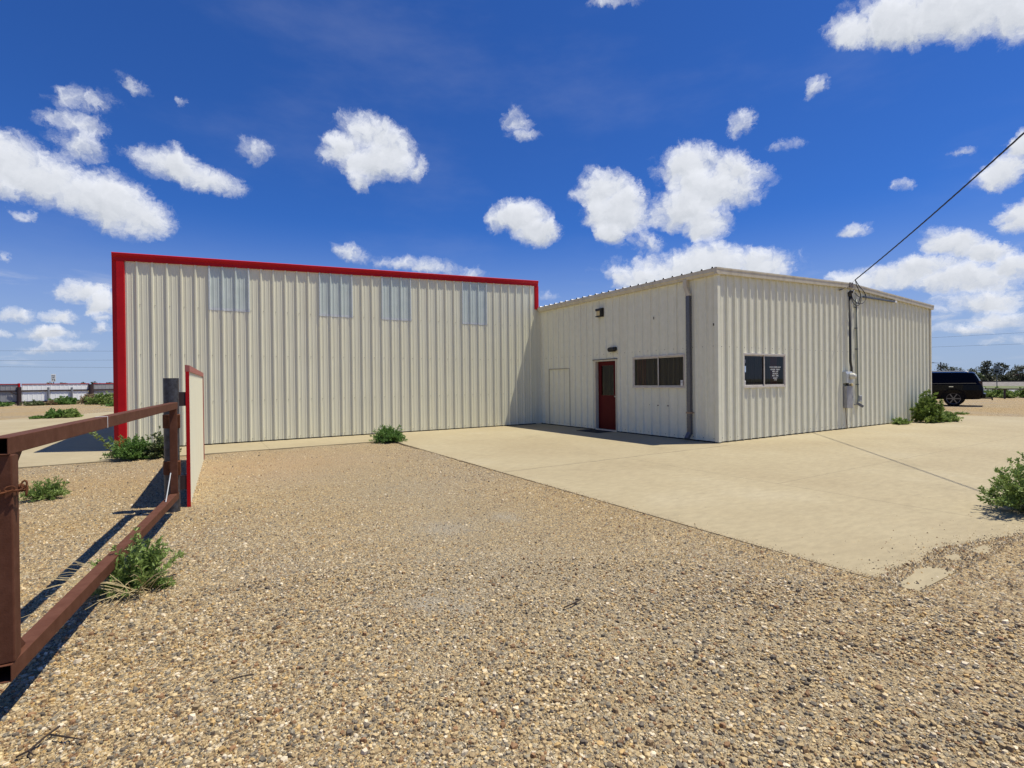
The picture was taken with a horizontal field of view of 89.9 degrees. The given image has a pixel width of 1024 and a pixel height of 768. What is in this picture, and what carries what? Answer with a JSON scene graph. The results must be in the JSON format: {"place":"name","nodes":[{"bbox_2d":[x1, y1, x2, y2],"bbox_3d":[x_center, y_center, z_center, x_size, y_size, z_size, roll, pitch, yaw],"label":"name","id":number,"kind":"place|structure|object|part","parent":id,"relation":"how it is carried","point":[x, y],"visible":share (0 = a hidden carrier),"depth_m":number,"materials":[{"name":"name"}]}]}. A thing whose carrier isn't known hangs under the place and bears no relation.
{"place":"outdoors","nodes":[
{"label":"outdoors","id":0,"kind":"place"},
{"bbox_2d":[0,360,31,360],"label":"power line","id":1,"kind":"object","parent":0,"point":[15,360],"visible":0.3,"depth_m":82.39,"materials":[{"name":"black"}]},
{"bbox_2d":[0,397,1023,767],"bbox_3d":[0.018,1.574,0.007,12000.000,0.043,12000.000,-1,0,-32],"label":"ground","id":2,"kind":"structure","parent":0,"point":[328,465],"depth_m":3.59,"materials":[{"name":"beige gravel"}]},
{"bbox_2d":[0,401,14,406],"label":"weed","id":3,"kind":"object","parent":2,"relation":"on","point":[3,404],"visible":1,"depth_m":42.65,"materials":[{"name":"green plant"}]},
{"bbox_2d":[0,384,17,404],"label":"sheet fence","id":4,"kind":"object","parent":2,"relation":"on","point":[8,392],"visible":0.79,"depth_m":43.80,"materials":[{"name":"grey metal"}]},
{"bbox_2d":[17,383,21,405],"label":"gate post","id":5,"kind":"object","parent":2,"relation":"on","point":[19,394],"visible":0.82,"depth_m":44.04,"materials":[{"name":"grey"}]},
{"bbox_2d":[19,399,45,405],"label":"weed","id":6,"kind":"object","parent":2,"relation":"on","point":[35,403],"visible":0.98,"depth_m":43.65,"materials":[{"name":"green plant"}]},
{"bbox_2d":[28,415,45,418],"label":"weed","id":7,"kind":"object","parent":2,"relation":"on","point":[37,417],"visible":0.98,"depth_m":25.08,"materials":[{"name":"green plant"}]},
{"bbox_2d":[19,475,71,501],"bbox_3d":[-6.587,1.476,7.237,0.602,0.352,0.621,-1,0,-32],"label":"weed","id":8,"kind":"object","parent":2,"relation":"on","point":[51,491],"visible":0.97,"depth_m":7.21,"materials":[{"name":"green plant"}]},
{"bbox_2d":[16,725,82,757],"bbox_3d":[-1.984,1.562,2.231,0.184,0.019,0.183,-1,0,8],"label":"twig","id":9,"kind":"object","parent":2,"relation":"on","point":[39,741],"visible":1,"depth_m":2.26,"materials":[{"name":"brown wood"}]},
{"bbox_2d":[45,400,58,404],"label":"weed","id":10,"kind":"object","parent":2,"relation":"on","point":[50,402],"visible":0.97,"depth_m":44.67,"materials":[{"name":"green plant"}]},
{"bbox_2d":[43,407,63,417],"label":"weed","id":11,"kind":"object","parent":2,"relation":"on","point":[51,413],"visible":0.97,"depth_m":25.44,"materials":[{"name":"green plant"}]},
{"bbox_2d":[51,374,55,383],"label":"speed sign","id":12,"kind":"object","parent":2,"relation":"on","point":[53,378],"visible":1,"depth_m":68.13,"materials":[{"name":"white metal"}]},
{"bbox_2d":[48,396,80,404],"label":"weed","id":13,"kind":"object","parent":2,"relation":"on","point":[66,400],"visible":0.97,"depth_m":45.16,"materials":[{"name":"green plant"}]},
{"bbox_2d":[59,408,83,417],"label":"weed","id":14,"kind":"object","parent":2,"relation":"on","point":[70,413],"visible":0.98,"depth_m":25.87,"materials":[{"name":"green plant"}]},
{"bbox_2d":[77,391,94,403],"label":"weed","id":15,"kind":"object","parent":2,"relation":"on","point":[82,399],"visible":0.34,"depth_m":45.70,"materials":[{"name":"green plant"}]},
{"bbox_2d":[88,384,93,394],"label":"gate post","id":16,"kind":"object","parent":2,"relation":"on","point":[91,388],"visible":0.39,"depth_m":47.84,"materials":[{"name":"grey"}]},
{"bbox_2d":[22,383,88,403],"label":"sheet gate","id":17,"kind":"structure","parent":16,"relation":"attached to","point":[41,392],"depth_m":45.86,"materials":[{"name":"grey metal"}]},
{"bbox_2d":[84,391,112,404],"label":"weed","id":18,"kind":"object","parent":2,"relation":"on","point":[96,399],"visible":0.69,"depth_m":44.30,"materials":[{"name":"green plant"}]},
{"bbox_2d":[89,431,113,459],"bbox_3d":[-8.292,1.234,10.345,0.147,0.642,0.420,0,0,39],"label":"weed","id":19,"kind":"object","parent":2,"relation":"on","point":[101,439],"visible":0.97,"depth_m":10.34,"materials":[{"name":"green plant"}]},
{"bbox_2d":[93,383,112,394],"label":"sheet fence","id":20,"kind":"object","parent":2,"relation":"on","point":[101,387],"visible":0.07,"depth_m":48.98,"materials":[{"name":"grey metal"}]},
{"bbox_2d":[24,526,187,625],"bbox_3d":[-2.946,1.361,3.734,1.007,0.524,1.053,-1,0,-32],"label":"weed","id":21,"kind":"object","parent":2,"relation":"on","point":[141,564],"visible":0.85,"depth_m":3.87,"materials":[{"name":"green plant"}]},
{"bbox_2d":[100,401,113,405],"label":"weed","id":22,"kind":"object","parent":2,"relation":"on","point":[111,403],"visible":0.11,"depth_m":40.15,"materials":[{"name":"green plant"}]},
{"bbox_2d":[101,391,113,403],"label":"weed","id":23,"kind":"object","parent":2,"relation":"on","point":[110,398],"visible":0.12,"depth_m":44.23,"materials":[{"name":"green plant"}]},
{"bbox_2d":[99,433,161,460],"bbox_3d":[-8.137,1.353,11.013,1.071,0.601,0.911,-1,0,19],"label":"weed","id":24,"kind":"object","parent":2,"relation":"on","point":[134,448],"visible":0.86,"depth_m":10.82,"materials":[{"name":"green plant"}]},
{"bbox_2d":[143,425,181,458],"bbox_3d":[-7.577,1.260,11.084,0.656,0.752,0.625,-1,0,-19],"label":"weed","id":25,"kind":"object","parent":2,"relation":"on","point":[157,444],"visible":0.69,"depth_m":10.99,"materials":[{"name":"green plant"}]},
{"bbox_2d":[163,378,180,512],"bbox_3d":[-4.271,0.781,6.434,0.166,1.708,0.166,-1,0,-32],"label":"gate post","id":26,"kind":"object","parent":2,"relation":"on","point":[170,389],"visible":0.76,"depth_m":6.36,"materials":[{"name":"brown metal"}]},
{"bbox_2d":[0,402,180,683],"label":"pipe gate","id":27,"kind":"structure","parent":26,"relation":"attached to","point":[18,653],"depth_m":2.64,"materials":[{"name":"brown metal"}]},
{"bbox_2d":[0,480,28,495],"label":"chain","id":28,"kind":"object","parent":27,"relation":"attached to","point":[22,487],"visible":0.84,"depth_m":2.39,"materials":[{"name":"brown metal"}]},
{"bbox_2d":[165,473,170,501],"bbox_3d":[-3.964,1.191,5.911,0.010,0.284,0.340,-1,0,-25],"label":"metal rod","id":29,"kind":"object","parent":27,"relation":"attached to","point":[168,487],"visible":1,"depth_m":5.90,"materials":[{"name":"grey metal"}]},
{"bbox_2d":[179,365,204,506],"bbox_3d":[-5.426,0.692,8.756,0.132,1.872,4.884,-1,0,-29],"label":"sheet fence","id":30,"kind":"object","parent":2,"relation":"on","point":[191,398],"visible":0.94,"depth_m":7.47,"materials":[{"name":"metal"}]},
{"bbox_2d":[231,673,253,679],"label":"twig","id":31,"kind":"object","parent":2,"relation":"on","point":[242,676],"visible":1,"depth_m":2.75,"materials":[{"name":"brown"}]},
{"bbox_2d":[564,599,580,607],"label":"twig","id":32,"kind":"object","parent":2,"relation":"on","point":[573,603],"visible":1,"depth_m":3.54,"materials":[{"name":"brown"}]},
{"bbox_2d":[934,363,952,370],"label":"tree","id":33,"kind":"object","parent":2,"relation":"on","point":[943,367],"visible":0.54,"depth_m":121.97,"materials":[{"name":"green plant"}]},
{"bbox_2d":[940,408,963,421],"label":"weed","id":34,"kind":"object","parent":2,"relation":"on","point":[950,416],"visible":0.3,"depth_m":17.69,"materials":[{"name":"green plant"}]},
{"bbox_2d":[950,367,965,370],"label":"tree","id":35,"kind":"object","parent":2,"relation":"on","point":[957,369],"visible":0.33,"depth_m":121.65,"materials":[{"name":"green plant"}]},
{"bbox_2d":[954,411,969,414],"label":"weed","id":36,"kind":"object","parent":2,"relation":"on","point":[960,413],"visible":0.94,"depth_m":21.43,"materials":[{"name":"green plant"}]},
{"bbox_2d":[932,371,992,405],"bbox_3d":[23.314,0.227,28.931,5.596,1.915,2.280,0,0,44],"label":"parked car","id":37,"kind":"object","parent":2,"relation":"on","point":[954,388],"visible":0.52,"depth_m":27.30,"materials":[{"name":"black paint"}]},
{"bbox_3d":[23.321,-0.304,27.675,0.860,0.501,0.151,0,0,44],"label":"window","id":38,"kind":"part","parent":37,"relation":"part of","materials":[{"name":"black glass"}]},
{"bbox_3d":[23.973,-0.308,27.056,0.820,0.483,0.157,0,0,43],"label":"window","id":39,"kind":"part","parent":37,"relation":"part of","materials":[{"name":"black glass"}]},
{"bbox_2d":[980,360,995,378],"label":"tree","id":40,"kind":"object","parent":2,"relation":"on","point":[986,366],"visible":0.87,"depth_m":113.86,"materials":[{"name":"green plant"}]},
{"bbox_2d":[984,390,991,397],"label":"weed","id":41,"kind":"object","parent":2,"relation":"on","point":[987,394],"visible":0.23,"depth_m":38.43,"materials":[{"name":"green plant"}]},
{"bbox_2d":[989,386,1002,397],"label":"weed","id":42,"kind":"object","parent":2,"relation":"on","point":[996,393],"visible":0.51,"depth_m":38.03,"materials":[{"name":"green plant"}]},
{"bbox_2d":[976,451,1023,513],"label":"weed","id":43,"kind":"object","parent":2,"relation":"on","point":[1012,496],"visible":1,"depth_m":5.79,"materials":[{"name":"green plant"}]},
{"bbox_2d":[991,362,1009,379],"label":"tree","id":44,"kind":"object","parent":2,"relation":"on","point":[1004,368],"visible":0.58,"depth_m":113.42,"materials":[{"name":"green plant"}]},
{"bbox_2d":[983,382,1023,385],"bbox_3d":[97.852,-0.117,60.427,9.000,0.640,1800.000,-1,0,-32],"label":"railway bank","id":45,"kind":"structure","parent":2,"relation":"on","point":[1004,383],"depth_m":82.98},
{"bbox_2d":[983,381,1023,381],"bbox_3d":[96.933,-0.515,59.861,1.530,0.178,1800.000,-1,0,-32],"label":"railway track","id":46,"kind":"structure","parent":45,"relation":"on","point":[1003,381],"depth_m":84.31,"materials":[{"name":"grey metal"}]},
{"bbox_2d":[983,388,1023,398],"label":"pipe rail","id":47,"kind":"object","parent":2,"relation":"on","point":[1004,390],"visible":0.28,"depth_m":35.70,"materials":[{"name":"grey metal"}]},
{"bbox_2d":[983,386,1023,387],"bbox_3d":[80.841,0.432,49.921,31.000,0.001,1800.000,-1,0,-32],"label":"grass verge","id":48,"kind":"object","parent":2,"relation":"on","point":[1004,386],"depth_m":76.18,"materials":[{"name":"green plant"}]},
{"bbox_2d":[993,366,999,386],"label":"trackside sign","id":49,"kind":"object","parent":48,"relation":"on","point":[996,371],"visible":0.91,"depth_m":67.69,"materials":[{"name":"silver metal"}]},
{"bbox_2d":[997,390,1019,397],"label":"weed","id":50,"kind":"object","parent":2,"relation":"on","point":[1010,394],"visible":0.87,"depth_m":36.89,"materials":[{"name":"green plant"}]},
{"bbox_2d":[1008,364,1023,373],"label":"tree","id":51,"kind":"object","parent":2,"relation":"on","point":[1021,369],"visible":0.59,"depth_m":110.01,"materials":[{"name":"green plant"}]},
{"bbox_2d":[1014,387,1023,397],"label":"weed","id":52,"kind":"object","parent":2,"relation":"on","point":[1021,393],"visible":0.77,"depth_m":37.21,"materials":[{"name":"green plant"}]},
{"bbox_2d":[0,412,1023,590],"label":"concrete pavement","id":53,"kind":"structure","parent":0,"point":[867,490],"depth_m":8.45,"materials":[{"name":"beige concrete"}]},
{"bbox_2d":[111,252,538,448],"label":"warehouse","id":54,"kind":"structure","parent":53,"relation":"on","point":[274,351],"depth_m":14.78,"materials":[{"name":"metal"}]},
{"bbox_2d":[368,424,407,442],"bbox_3d":[-3.296,1.314,13.639,1.016,0.526,0.899,-1,0,-32],"label":"weed","id":55,"kind":"object","parent":53,"relation":"on","point":[386,435],"visible":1,"depth_m":13.53,"materials":[{"name":"green plant"}]},
{"bbox_2d":[576,429,612,432],"bbox_3d":[2.532,1.448,15.793,0.610,0.013,0.980,-1,0,-32],"label":"door mat","id":56,"kind":"object","parent":53,"relation":"on","point":[594,431],"depth_m":15.69,"materials":[{"name":"black rubber"}]},
{"bbox_2d":[537,267,933,442],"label":"office building","id":57,"kind":"structure","parent":53,"relation":"on","point":[717,354],"depth_m":14.67,"materials":[{"name":"beige metal"}]},
{"bbox_2d":[595,308,603,316],"bbox_3d":[2.730,-2.231,15.984,0.153,0.280,0.230,-1,0,-32],"label":"wall light","id":58,"kind":"object","parent":57,"relation":"attached to","point":[599,312],"visible":1,"depth_m":15.91,"materials":[{"name":"black metal"}]},
{"bbox_2d":[598,361,615,429],"bbox_3d":[2.971,0.349,15.923,0.127,2.105,0.895,-1,0,-32],"label":"door","id":59,"kind":"structure","parent":57,"relation":"in","point":[606,370],"depth_m":15.98,"materials":[{"name":"paint"}]},
{"bbox_2d":[607,347,616,351],"bbox_3d":[3.031,-1.048,15.526,0.155,0.144,0.290,-1,0,-32],"label":"wall light","id":60,"kind":"object","parent":57,"relation":"attached to","point":[611,349],"visible":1,"depth_m":15.44,"materials":[{"name":"black metal"}]},
{"bbox_2d":[632,354,684,387],"bbox_3d":[4.011,-0.332,14.084,0.080,0.894,1.870,-1,0,-32],"label":"window","id":61,"kind":"structure","parent":57,"relation":"in","point":[661,371],"depth_m":14.05,"materials":[{"name":"metal"}]},
{"bbox_2d":[743,353,785,387],"bbox_3d":[6.612,-0.354,13.505,1.870,0.960,0.158,-1,0,-32],"label":"window","id":62,"kind":"structure","parent":57,"relation":"in","point":[760,370],"depth_m":13.46,"materials":[{"name":"metal"}]},
{"bbox_2d":[842,290,856,427],"bbox_3d":[10.268,-0.766,15.526,0.484,4.218,0.274,-1,0,-32],"label":"electric service","id":63,"kind":"object","parent":57,"relation":"attached to","point":[848,377],"visible":1,"depth_m":15.56,"materials":[{"name":"grey metal"}]},
{"bbox_2d":[854,299,863,407],"bbox_3d":[10.708,-0.953,15.921,0.352,3.368,0.157,-1,0,-11],"label":"conduit","id":64,"kind":"object","parent":57,"relation":"attached to","point":[858,403],"visible":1,"depth_m":15.92,"materials":[{"name":"grey metal"}]},
{"bbox_2d":[862,296,896,302],"bbox_3d":[12.031,-2.762,16.741,2.230,0.065,0.069,-1,0,-32],"label":"metal channel","id":65,"kind":"object","parent":57,"relation":"attached to","point":[879,299],"visible":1,"depth_m":16.65,"materials":[{"name":"white paint"}]},
{"bbox_2d":[839,132,1023,305],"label":"service cable","id":66,"kind":"object","parent":57,"relation":"attached to","point":[964,186],"visible":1,"depth_m":12.20,"materials":[{"name":"black plastic"}]},
{"bbox_2d":[891,417,912,424],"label":"weed","id":67,"kind":"object","parent":53,"relation":"on","point":[899,420],"visible":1,"depth_m":16.92,"materials":[{"name":"green plant"}]},
{"bbox_2d":[909,389,945,422],"bbox_3d":[14.300,0.762,17.613,1.104,1.193,1.041,-1,0,-7],"label":"weed","id":68,"kind":"object","parent":53,"relation":"on","point":[927,408],"visible":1,"depth_m":17.45,"materials":[{"name":"green plant"}]},
{"bbox_2d":[0,0,1023,386],"label":"sky","id":69,"kind":"structure","parent":0,"point":[575,148],"materials":[{"name":"blue"}]},
{"label":"field","id":70,"kind":"structure","parent":0,"visible":0},
{"bbox_2d":[976,371,984,378],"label":"shrub","id":71,"kind":"object","parent":70,"relation":"on","point":[979,374],"visible":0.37,"depth_m":108.79,"materials":[{"name":"green plant"}]},
{"bbox_2d":[979,373,994,380],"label":"shrub","id":72,"kind":"object","parent":70,"relation":"on","point":[989,377],"visible":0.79,"depth_m":107.51,"materials":[{"name":"green plant"}]},
{"bbox_2d":[992,373,1009,380],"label":"shrub","id":73,"kind":"object","parent":70,"relation":"on","point":[999,376],"visible":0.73,"depth_m":105.82,"materials":[{"name":"green plant"}]},
{"bbox_2d":[1003,372,1023,380],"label":"shrub","id":74,"kind":"object","parent":70,"relation":"on","point":[1009,378],"visible":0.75,"depth_m":104.39,"materials":[{"name":"green plant"}]},
{"bbox_2d":[1014,372,1023,380],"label":"shrub","id":75,"kind":"object","parent":70,"relation":"on","point":[1021,375],"visible":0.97,"depth_m":102.99,"materials":[{"name":"green plant"}]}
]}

